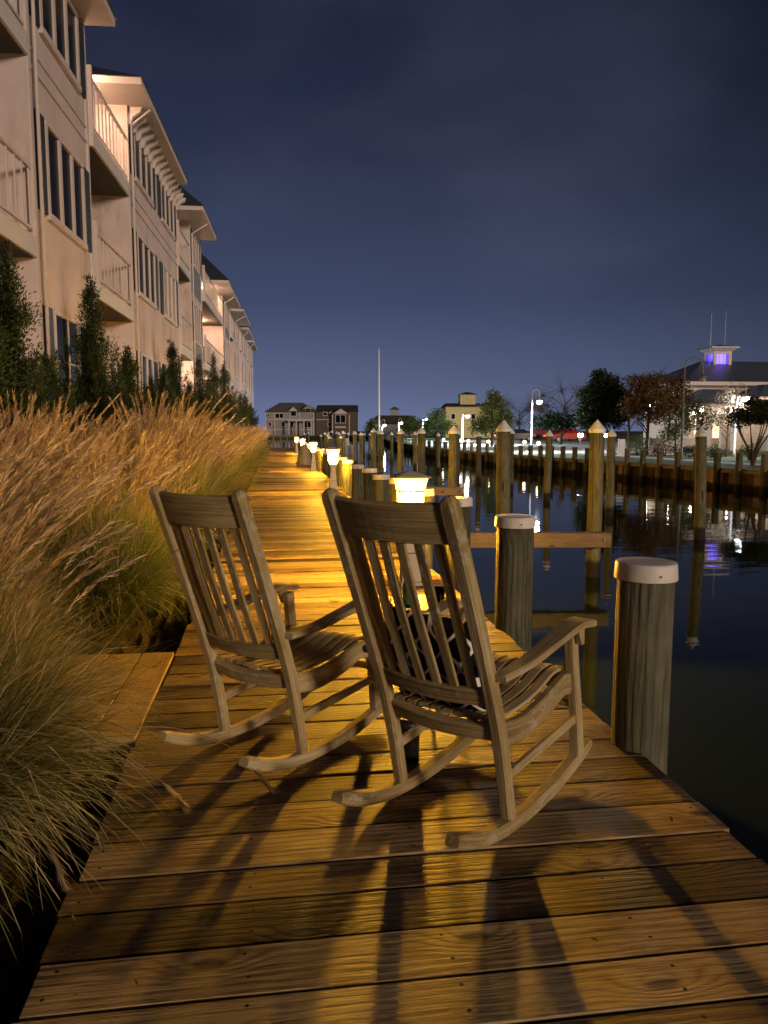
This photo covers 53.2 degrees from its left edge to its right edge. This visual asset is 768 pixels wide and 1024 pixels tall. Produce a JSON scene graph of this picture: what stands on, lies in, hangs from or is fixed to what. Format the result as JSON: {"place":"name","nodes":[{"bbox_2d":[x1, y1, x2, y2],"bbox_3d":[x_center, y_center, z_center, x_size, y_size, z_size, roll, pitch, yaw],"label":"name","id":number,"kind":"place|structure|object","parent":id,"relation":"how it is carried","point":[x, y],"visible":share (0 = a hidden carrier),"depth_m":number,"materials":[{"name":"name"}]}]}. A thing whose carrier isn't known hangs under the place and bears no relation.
{"place":"outdoors","nodes":[
{"label":"outdoors","id":0,"kind":"place"},
{"bbox_2d":[0,406,132,679],"bbox_3d":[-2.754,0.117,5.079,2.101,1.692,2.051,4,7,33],"label":"ornamental grass","id":1,"kind":"object","parent":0,"point":[29,469],"depth_m":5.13,"materials":[{"name":"brown plant"}]},
{"bbox_2d":[0,413,151,522],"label":"ornamental grass","id":2,"kind":"object","parent":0,"point":[103,432],"depth_m":7.80,"materials":[{"name":"brown plant"}]},
{"bbox_2d":[0,385,157,612],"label":"ornamental grass","id":3,"kind":"object","parent":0,"point":[54,429],"depth_m":6.20,"materials":[{"name":"brown plant"}]},
{"bbox_2d":[0,433,232,648],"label":"ornamental grass","id":4,"kind":"object","parent":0,"point":[137,590],"depth_m":5.67,"materials":[{"name":"plant"}]},
{"bbox_2d":[67,411,186,486],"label":"ornamental grass","id":5,"kind":"object","parent":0,"point":[128,433],"depth_m":10.27,"materials":[{"name":"beige plant"}]},
{"bbox_2d":[52,427,219,592],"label":"ornamental grass","id":6,"kind":"object","parent":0,"point":[144,449],"depth_m":6.95,"materials":[{"name":"brown plant"}]},
{"bbox_2d":[0,427,280,968],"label":"ornamental grass","id":7,"kind":"object","parent":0,"point":[27,738],"depth_m":2.73,"materials":[{"name":"plant"}]},
{"bbox_2d":[99,386,260,570],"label":"ornamental grass","id":8,"kind":"object","parent":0,"point":[172,418],"depth_m":8.57,"materials":[{"name":"brown plant"}]},
{"bbox_2d":[133,416,253,537],"bbox_3d":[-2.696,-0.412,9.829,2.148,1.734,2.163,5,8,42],"label":"ornamental grass","id":9,"kind":"object","parent":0,"point":[209,451],"depth_m":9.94,"materials":[{"name":"brown plant"}]},
{"bbox_2d":[179,432,243,495],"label":"ornamental grass","id":10,"kind":"object","parent":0,"point":[222,457],"depth_m":12.76,"materials":[{"name":"plant"}]},
{"bbox_2d":[197,429,258,503],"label":"ornamental grass","id":11,"kind":"object","parent":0,"point":[228,478],"depth_m":13.95,"materials":[{"name":"plant"}]},
{"bbox_2d":[213,429,263,489],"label":"ornamental grass","id":12,"kind":"object","parent":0,"point":[235,436],"depth_m":16.96,"materials":[{"name":"plant"}]},
{"bbox_2d":[214,424,275,485],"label":"ornamental grass","id":13,"kind":"object","parent":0,"point":[241,459],"depth_m":19.43,"materials":[{"name":"plant"}]},
{"bbox_2d":[264,437,271,445],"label":"bank","id":14,"kind":"structure","parent":0,"point":[270,438],"depth_m":119.39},
{"bbox_2d":[0,0,116,425],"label":"apartment building","id":15,"kind":"structure","parent":14,"relation":"on","point":[46,228],"depth_m":12.66,"materials":[{"name":"paint"}]},
{"bbox_2d":[28,0,85,98],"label":"window","id":16,"kind":"structure","parent":15,"relation":"in","point":[58,23],"depth_m":13.61,"materials":[{"name":"black glass"}]},
{"bbox_2d":[33,108,91,252],"bbox_3d":[-5.632,-5.712,13.632,0.074,1.580,3.080,-1,6,-6],"label":"window","id":17,"kind":"structure","parent":15,"relation":"in","point":[66,186],"depth_m":13.48,"materials":[{"name":"black glass"}]},
{"bbox_2d":[43,305,83,409],"bbox_3d":[-5.632,-2.645,13.960,0.074,1.710,3.080,-1,6,-6],"label":"window","id":18,"kind":"structure","parent":15,"relation":"in","point":[60,325],"depth_m":13.29,"materials":[{"name":"black glass"}]},
{"bbox_2d":[0,444,268,1023],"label":"planting bed","id":19,"kind":"object","parent":14,"relation":"on","point":[16,983],"visible":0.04,"depth_m":2.71,"materials":[{"name":"brown plant"}]},
{"bbox_2d":[0,325,65,489],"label":"juniper","id":20,"kind":"object","parent":19,"relation":"on","point":[10,373],"visible":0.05,"depth_m":7.58,"materials":[{"name":"green plant"}]},
{"bbox_2d":[0,237,86,491],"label":"juniper","id":21,"kind":"object","parent":19,"relation":"on","point":[11,314],"visible":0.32,"depth_m":8.58,"materials":[{"name":"green plant"}]},
{"bbox_2d":[0,480,109,735],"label":"ornamental grass","id":22,"kind":"object","parent":19,"relation":"on","point":[54,526],"depth_m":3.70,"materials":[{"name":"brown plant"}]},
{"bbox_2d":[24,352,112,481],"bbox_3d":[-4.176,-0.599,10.043,1.597,2.978,2.033,5,8,37],"label":"juniper","id":23,"kind":"object","parent":19,"relation":"on","point":[58,394],"visible":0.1,"depth_m":9.91,"materials":[{"name":"green plant"}]},
{"bbox_2d":[58,273,135,432],"bbox_3d":[-4.698,-1.452,12.573,2.369,4.901,2.019,-2,6,-14],"label":"juniper","id":24,"kind":"object","parent":19,"relation":"on","point":[87,332],"visible":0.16,"depth_m":12.42,"materials":[{"name":"green plant"}]},
{"bbox_2d":[29,652,173,751],"bbox_3d":[-1.715,0.987,4.091,0.990,0.057,1.381,-1,6,-8],"label":"side landing","id":25,"kind":"object","parent":19,"relation":"on","point":[167,663],"visible":0.27,"depth_m":4.17,"materials":[{"name":"brown wood"}]},
{"bbox_2d":[67,334,148,472],"bbox_3d":[-4.410,-1.080,11.871,1.833,3.310,2.080,3,7,27],"label":"juniper","id":26,"kind":"object","parent":19,"relation":"on","point":[94,393],"visible":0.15,"depth_m":11.70,"materials":[{"name":"green plant"}]},
{"bbox_2d":[68,427,170,496],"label":"ornamental grass","id":27,"kind":"object","parent":19,"relation":"on","point":[130,445],"depth_m":9.18,"materials":[{"name":"brown plant"}]},
{"bbox_2d":[108,345,157,451],"bbox_3d":[-4.922,-1.274,14.859,2.245,3.924,2.678,6,8,44],"label":"juniper","id":28,"kind":"object","parent":19,"relation":"on","point":[130,369],"visible":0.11,"depth_m":14.76,"materials":[{"name":"green plant"}]},
{"bbox_2d":[141,376,172,422],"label":"juniper","id":29,"kind":"object","parent":19,"relation":"on","point":[152,392],"visible":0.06,"depth_m":17.21,"materials":[{"name":"green plant"}]},
{"bbox_2d":[154,364,192,424],"bbox_3d":[-5.713,-1.826,19.675,2.129,3.891,2.557,-1,6,-13],"label":"juniper","id":30,"kind":"object","parent":19,"relation":"on","point":[163,385],"visible":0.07,"depth_m":19.27,"materials":[{"name":"green plant"}]},
{"bbox_2d":[153,339,201,430],"bbox_3d":[-5.827,-2.485,21.519,2.570,4.651,2.421,6,8,44],"label":"juniper","id":31,"kind":"object","parent":19,"relation":"on","point":[174,372],"visible":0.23,"depth_m":21.07,"materials":[{"name":"green plant"}]},
{"bbox_2d":[189,355,226,428],"bbox_3d":[-6.209,-3.118,26.342,2.225,4.624,2.172,-3,7,-25],"label":"juniper","id":32,"kind":"object","parent":19,"relation":"on","point":[198,387],"visible":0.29,"depth_m":26.22,"materials":[{"name":"green plant"}]},
{"bbox_2d":[203,351,232,425],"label":"juniper","id":33,"kind":"object","parent":19,"relation":"on","point":[217,383],"visible":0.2,"depth_m":31.55,"materials":[{"name":"green plant"}]},
{"bbox_2d":[217,361,247,427],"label":"juniper","id":34,"kind":"object","parent":19,"relation":"on","point":[224,372],"visible":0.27,"depth_m":35.65,"materials":[{"name":"green plant"}]},
{"bbox_2d":[235,390,255,428],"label":"juniper","id":35,"kind":"object","parent":19,"relation":"on","point":[244,407],"visible":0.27,"depth_m":45.85,"materials":[{"name":"green plant"}]},
{"bbox_2d":[86,64,187,401],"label":"apartment building","id":36,"kind":"structure","parent":14,"relation":"on","point":[138,175],"depth_m":19.06,"materials":[{"name":"paint"}]},
{"bbox_2d":[129,125,155,209],"bbox_3d":[-6.440,-9.223,20.553,0.074,1.390,3.260,-1,6,-6],"label":"window","id":37,"kind":"structure","parent":36,"relation":"in","point":[144,174],"depth_m":20.51,"materials":[{"name":"white glass"}]},
{"bbox_2d":[132,228,158,309],"bbox_3d":[-6.440,-6.484,20.846,0.074,1.580,3.260,-1,6,-6],"label":"window","id":38,"kind":"structure","parent":36,"relation":"in","point":[147,262],"depth_m":20.83,"materials":[{"name":"white glass"}]},
{"bbox_2d":[136,351,160,400],"bbox_3d":[-6.440,-3.416,21.174,0.074,1.710,3.260,-1,6,-6],"label":"window","id":39,"kind":"structure","parent":36,"relation":"in","point":[151,365],"depth_m":20.69,"materials":[{"name":"white glass"}]},
{"bbox_2d":[157,176,176,241],"bbox_3d":[-6.860,-9.625,24.308,0.074,1.390,3.260,-1,6,-6],"label":"window","id":40,"kind":"structure","parent":36,"relation":"in","point":[166,209],"depth_m":23.97,"materials":[{"name":"white glass"}]},
{"bbox_2d":[159,261,178,327],"bbox_3d":[-6.860,-6.885,24.601,0.074,1.580,3.260,-1,6,-6],"label":"window","id":41,"kind":"structure","parent":36,"relation":"in","point":[168,283],"depth_m":24.22,"materials":[{"name":"beige"}]},
{"bbox_2d":[177,185,216,392],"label":"apartment building","id":42,"kind":"structure","parent":14,"relation":"on","point":[194,224],"depth_m":29.54,"materials":[{"name":"paint"}]},
{"bbox_2d":[190,228,200,276],"bbox_3d":[-7.621,-10.451,31.096,0.074,1.390,2.720,-1,6,-6],"label":"balcony railing","id":43,"kind":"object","parent":42,"relation":"in","point":[196,246],"depth_m":31.18,"materials":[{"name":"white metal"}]},
{"bbox_2d":[192,301,202,347],"bbox_3d":[-7.621,-7.613,31.400,0.074,1.580,2.720,-1,6,-6],"label":"balcony railing","id":44,"kind":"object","parent":42,"relation":"in","point":[198,313],"depth_m":31.48,"materials":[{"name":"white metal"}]},
{"bbox_2d":[201,253,240,403],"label":"apartment building","id":45,"kind":"structure","parent":14,"relation":"on","point":[219,298],"depth_m":40.26,"materials":[{"name":"paint"}]},
{"bbox_2d":[229,307,250,408],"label":"apartment building","id":46,"kind":"structure","parent":14,"relation":"on","point":[238,317],"depth_m":49.60,"materials":[{"name":"paint"}]},
{"bbox_2d":[239,326,253,401],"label":"apartment building","id":47,"kind":"structure","parent":14,"relation":"on","point":[245,333],"depth_m":57.54,"materials":[{"name":"paint"}]},
{"bbox_2d":[247,340,257,416],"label":"apartment building","id":48,"kind":"structure","parent":14,"relation":"on","point":[251,346],"depth_m":65.73,"materials":[{"name":"paint"}]},
{"bbox_2d":[296,444,311,464],"bbox_3d":[-3.227,-2.334,30.988,0.653,0.850,0.656,-1,6,-8],"label":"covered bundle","id":49,"kind":"object","parent":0,"point":[304,457],"visible":0.98,"depth_m":30.78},
{"bbox_2d":[11,448,767,1023],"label":"boardwalk","id":50,"kind":"structure","parent":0,"point":[315,898],"depth_m":2.38,"materials":[{"name":"brown wood"}]},
{"bbox_2d":[149,485,382,770],"bbox_3d":[-0.459,0.462,3.401,0.633,1.155,1.101,4,4,33],"label":"rocking chair","id":51,"kind":"object","parent":50,"relation":"on","point":[289,653],"visible":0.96,"depth_m":3.17,"materials":[{"name":"brown wood"}]},
{"bbox_2d":[325,447,340,488],"bbox_3d":[-1.116,-0.910,16.808,0.316,1.035,0.316,-1,6,-8],"label":"bollard lamp","id":52,"kind":"object","parent":50,"relation":"on","point":[333,482],"visible":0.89,"depth_m":16.76,"materials":[{"name":"grey metal"}]},
{"bbox_2d":[338,486,462,495],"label":"finger beam","id":53,"kind":"structure","parent":50,"relation":"attached to","point":[446,491],"depth_m":18.66,"materials":[{"name":"brown wood"}]},
{"bbox_2d":[400,717,419,763],"bbox_3d":[0.106,0.968,3.257,0.094,0.183,0.093,-1,6,-8],"label":"post","id":54,"kind":"object","parent":50,"relation":"on","point":[411,749],"visible":0.41,"depth_m":3.22,"materials":[{"name":"black"}]},
{"bbox_2d":[391,471,430,585],"bbox_3d":[0.238,0.143,6.957,0.316,1.035,0.316,-1,6,-8],"label":"bollard lamp","id":55,"kind":"object","parent":50,"relation":"on","point":[410,490],"visible":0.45,"depth_m":6.90,"materials":[{"name":"beige plastic"}]},
{"bbox_2d":[322,488,596,850],"bbox_3d":[0.323,0.498,2.862,0.656,1.203,1.140,5,7,37],"label":"rocking chair","id":56,"kind":"object","parent":50,"relation":"on","point":[439,526],"visible":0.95,"depth_m":2.62,"materials":[{"name":"brown wood"}]},
{"bbox_2d":[383,606,485,711],"bbox_3d":[0.194,0.534,2.770,0.410,0.410,0.157,5,28,37],"label":"throw pillow","id":57,"kind":"object","parent":56,"relation":"on","point":[450,636],"visible":0.24,"depth_m":2.67,"materials":[{"name":"black fabric"}]},
{"bbox_2d":[85,0,767,430],"label":"sky","id":58,"kind":"structure","parent":0,"point":[477,195],"materials":[{"name":"blue"}]},
{"bbox_2d":[263,431,642,438],"bbox_3d":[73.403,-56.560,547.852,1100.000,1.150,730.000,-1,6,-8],"label":"ground","id":59,"kind":"structure","parent":0,"point":[624,433],"depth_m":203.29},
{"bbox_2d":[264,403,315,435],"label":"grey house","id":60,"kind":"structure","parent":59,"relation":"on","point":[283,418],"depth_m":198.57,"materials":[{"name":"grey wood"}]},
{"bbox_2d":[316,405,358,435],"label":"brown house","id":61,"kind":"structure","parent":59,"relation":"on","point":[336,418],"depth_m":200.48,"materials":[{"name":"brown wood"}]},
{"bbox_2d":[374,407,418,436],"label":"lantern house","id":62,"kind":"structure","parent":59,"relation":"on","point":[390,422],"depth_m":159.19,"materials":[{"name":"grey"}]},
{"bbox_2d":[426,441,606,454],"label":"promenade","id":63,"kind":"structure","parent":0,"point":[535,449],"depth_m":54.52,"materials":[{"name":"concrete"}]},
{"bbox_2d":[270,439,767,864],"bbox_3d":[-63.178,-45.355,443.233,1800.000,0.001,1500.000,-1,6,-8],"label":"water","id":64,"kind":"structure","parent":0,"point":[717,764],"depth_m":9.28,"materials":[{"name":"black liquid"}]},
{"bbox_2d":[342,460,353,497],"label":"deck piling","id":65,"kind":"object","parent":64,"relation":"in","point":[347,479],"visible":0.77,"depth_m":17.37,"materials":[{"name":"brown wood"}]},
{"bbox_2d":[351,464,363,498],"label":"deck piling","id":66,"kind":"object","parent":64,"relation":"in","point":[357,481],"visible":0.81,"depth_m":15.30,"materials":[{"name":"brown wood"}]},
{"bbox_2d":[362,468,376,499],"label":"deck piling","id":67,"kind":"object","parent":64,"relation":"in","point":[368,473],"visible":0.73,"depth_m":13.32,"materials":[{"name":"brown wood"}]},
{"bbox_2d":[372,474,389,501],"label":"deck piling","id":68,"kind":"object","parent":64,"relation":"in","point":[380,487],"visible":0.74,"depth_m":11.94,"materials":[{"name":"brown wood"}]},
{"bbox_2d":[378,430,383,473],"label":"mooring piling","id":69,"kind":"object","parent":64,"relation":"in","point":[380,452],"visible":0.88,"depth_m":32.65,"materials":[{"name":"brown wood"}]},
{"bbox_2d":[388,477,408,501],"bbox_3d":[0.211,0.716,10.365,0.277,2.371,0.278,-2,6,-8],"label":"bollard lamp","id":70,"kind":"object","parent":64,"relation":"in","point":[394,494],"visible":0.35,"depth_m":10.15,"materials":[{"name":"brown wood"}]},
{"bbox_2d":[397,429,403,472],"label":"mooring piling","id":71,"kind":"object","parent":64,"relation":"in","point":[400,458],"visible":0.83,"depth_m":27.84,"materials":[{"name":"brown wood"}]},
{"bbox_2d":[417,427,425,486],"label":"mooring piling","id":72,"kind":"object","parent":64,"relation":"in","point":[421,432],"visible":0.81,"depth_m":23.65,"materials":[{"name":"brown wood"}]},
{"bbox_2d":[415,488,434,568],"bbox_3d":[0.435,0.900,8.744,0.261,2.351,0.262,-1,7,-8],"label":"deck piling","id":73,"kind":"object","parent":64,"relation":"in","point":[428,495],"visible":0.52,"depth_m":8.55,"materials":[{"name":"brown wood"}]},
{"bbox_2d":[448,425,458,486],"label":"mooring piling","id":74,"kind":"object","parent":64,"relation":"in","point":[453,432],"visible":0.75,"depth_m":18.77,"materials":[{"name":"brown wood"}]},
{"bbox_2d":[445,496,472,592],"bbox_3d":[0.665,1.051,7.118,0.266,2.396,0.267,0,7,-8],"label":"deck piling","id":75,"kind":"object","parent":64,"relation":"in","point":[466,502],"visible":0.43,"depth_m":6.94,"materials":[{"name":"brown wood"}]},
{"bbox_2d":[476,432,481,481],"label":"mooring piling","id":76,"kind":"object","parent":64,"relation":"in","point":[478,456],"visible":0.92,"depth_m":30.04,"materials":[{"name":"brown wood"}]},
{"bbox_2d":[495,420,511,531],"bbox_3d":[2.210,0.009,14.282,0.298,3.425,0.298,-2,6,-19],"label":"mooring piling","id":77,"kind":"object","parent":64,"relation":"in","point":[503,431],"visible":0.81,"depth_m":14.09,"materials":[{"name":"brown wood"}]},
{"bbox_2d":[494,514,535,651],"bbox_3d":[0.918,1.219,5.501,0.288,2.406,0.288,-1,6,-8],"label":"deck piling","id":78,"kind":"object","parent":64,"relation":"in","point":[514,574],"visible":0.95,"depth_m":5.32,"materials":[{"name":"brown wood"}]},
{"bbox_2d":[433,531,610,547],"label":"finger beam","id":79,"kind":"structure","parent":78,"relation":"attached to","point":[582,539],"depth_m":10.37,"materials":[{"name":"brown wood"}]},
{"bbox_2d":[543,430,552,500],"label":"mooring piling","id":80,"kind":"object","parent":64,"relation":"in","point":[548,466],"visible":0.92,"depth_m":22.12,"materials":[{"name":"brown wood"}]},
{"bbox_2d":[376,434,767,493],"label":"bulkhead","id":81,"kind":"object","parent":64,"relation":"in","point":[738,477],"visible":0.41,"depth_m":30.48,"materials":[{"name":"brown wood"}]},
{"bbox_2d":[585,420,605,577],"bbox_3d":[2.931,0.413,10.705,0.232,3.382,0.232,3,7,23],"label":"mooring piling","id":82,"kind":"object","parent":64,"relation":"in","point":[597,430],"visible":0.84,"depth_m":10.55,"materials":[{"name":"brown wood"}]},
{"bbox_2d":[605,429,615,516],"bbox_3d":[5.317,-0.315,18.058,0.221,3.266,0.221,3,8,23],"label":"mooring piling","id":83,"kind":"object","parent":64,"relation":"in","point":[610,476],"visible":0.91,"depth_m":17.91,"materials":[{"name":"brown wood"}]},
{"bbox_2d":[611,557,677,774],"bbox_3d":[1.148,1.421,3.493,0.270,2.431,0.271,-1,6,-8],"label":"deck piling","id":84,"kind":"object","parent":64,"relation":"in","point":[644,613],"visible":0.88,"depth_m":3.32,"materials":[{"name":"brown wood"}]},
{"bbox_2d":[693,427,707,539],"bbox_3d":[5.925,0.059,14.396,0.233,3.302,0.233,-5,7,-41],"label":"mooring piling","id":85,"kind":"object","parent":64,"relation":"in","point":[701,434],"visible":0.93,"depth_m":14.27,"materials":[{"name":"brown wood"}]},
{"bbox_2d":[463,439,648,453],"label":"parking lot","id":86,"kind":"structure","parent":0,"point":[583,445],"depth_m":69.93,"materials":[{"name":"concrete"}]},
{"bbox_2d":[543,429,585,441],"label":"parked car","id":87,"kind":"object","parent":86,"relation":"on","point":[570,436],"visible":0.57,"depth_m":82.91,"materials":[{"name":"red paint"}]},
{"bbox_2d":[397,436,767,468],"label":"lawn","id":88,"kind":"structure","parent":0,"point":[728,458],"depth_m":37.01,"materials":[{"name":"green plant"}]},
{"bbox_2d":[396,415,425,437],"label":"tree","id":89,"kind":"object","parent":88,"relation":"on","point":[408,425],"visible":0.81,"depth_m":133.75,"materials":[{"name":"green plant"}]},
{"bbox_2d":[418,408,457,436],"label":"tree","id":90,"kind":"object","parent":88,"relation":"on","point":[434,423],"visible":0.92,"depth_m":79.15,"materials":[{"name":"green plant"}]},
{"bbox_2d":[441,392,497,437],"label":"yellow building","id":91,"kind":"structure","parent":88,"relation":"on","point":[466,401],"depth_m":129.19,"materials":[{"name":"yellow paint"}]},
{"bbox_2d":[467,385,515,445],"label":"tree","id":92,"kind":"object","parent":88,"relation":"on","point":[493,422],"visible":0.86,"depth_m":61.18,"materials":[{"name":"green plant"}]},
{"bbox_2d":[486,379,561,439],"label":"tree","id":93,"kind":"object","parent":88,"relation":"on","point":[518,423],"visible":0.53,"depth_m":98.29,"materials":[{"name":"grey plant"}]},
{"bbox_2d":[525,361,589,440],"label":"tree","id":94,"kind":"object","parent":88,"relation":"on","point":[565,406],"visible":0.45,"depth_m":91.05,"materials":[{"name":"grey plant"}]},
{"bbox_2d":[529,410,588,444],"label":"tree","id":95,"kind":"object","parent":88,"relation":"on","point":[557,421],"visible":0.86,"depth_m":69.12,"materials":[{"name":"green plant"}]},
{"bbox_2d":[573,367,630,436],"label":"tree","id":96,"kind":"object","parent":88,"relation":"on","point":[600,394],"visible":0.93,"depth_m":43.13,"materials":[{"name":"green plant"}]},
{"bbox_2d":[621,372,651,446],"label":"tree","id":97,"kind":"object","parent":88,"relation":"on","point":[630,395],"visible":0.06,"depth_m":44.44,"materials":[{"name":"brown plant"}]},
{"bbox_2d":[615,365,686,453],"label":"tree","id":98,"kind":"object","parent":88,"relation":"on","point":[650,397],"visible":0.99,"depth_m":41.31,"materials":[{"name":"brown plant"}]},
{"bbox_2d":[646,441,692,455],"bbox_3d":[14.480,-3.187,38.868,2.366,0.838,1.177,0,6,0],"label":"shrub","id":99,"kind":"object","parent":88,"relation":"on","point":[655,450],"visible":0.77,"depth_m":38.83,"materials":[{"name":"green plant"}]},
{"bbox_2d":[648,437,694,454],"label":"garden fence","id":100,"kind":"object","parent":88,"relation":"on","point":[688,441],"visible":0.48,"depth_m":40.83,"materials":[{"name":"white wood"}]},
{"bbox_2d":[645,371,699,443],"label":"tree","id":101,"kind":"object","parent":88,"relation":"on","point":[687,395],"visible":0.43,"depth_m":42.30,"materials":[{"name":"brown plant"}]},
{"bbox_2d":[656,402,697,455],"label":"tree","id":102,"kind":"object","parent":88,"relation":"on","point":[675,431],"visible":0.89,"depth_m":39.66,"materials":[{"name":"green plant"}]},
{"bbox_2d":[684,394,718,434],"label":"tree","id":103,"kind":"object","parent":88,"relation":"on","point":[699,416],"visible":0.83,"depth_m":41.65,"materials":[{"name":"green plant"}]},
{"bbox_2d":[643,315,767,450],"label":"restaurant","id":104,"kind":"structure","parent":88,"relation":"on","point":[721,368],"depth_m":52.34,"materials":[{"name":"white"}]},
{"bbox_2d":[704,382,743,456],"bbox_3d":[16.939,-4.502,37.742,2.009,3.767,1.618,-3,7,-25],"label":"tree","id":105,"kind":"object","parent":88,"relation":"on","point":[720,415],"visible":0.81,"depth_m":37.70,"materials":[{"name":"grey plant"}]},
{"bbox_2d":[720,395,767,464],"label":"tree","id":106,"kind":"object","parent":88,"relation":"on","point":[758,409],"visible":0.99,"depth_m":28.67,"materials":[{"name":"green plant"}]},
{"bbox_2d":[583,454,760,464],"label":"footpath","id":107,"kind":"structure","parent":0,"point":[684,460],"depth_m":34.40,"materials":[{"name":"concrete"}]},
{"bbox_2d":[680,357,706,459],"bbox_3d":[13.622,-4.540,33.708,1.109,4.498,0.440,0,6,0],"label":"street lamp","id":108,"kind":"object","parent":107,"relation":"on","point":[702,377],"visible":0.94,"depth_m":33.61,"materials":[{"name":"grey metal"}]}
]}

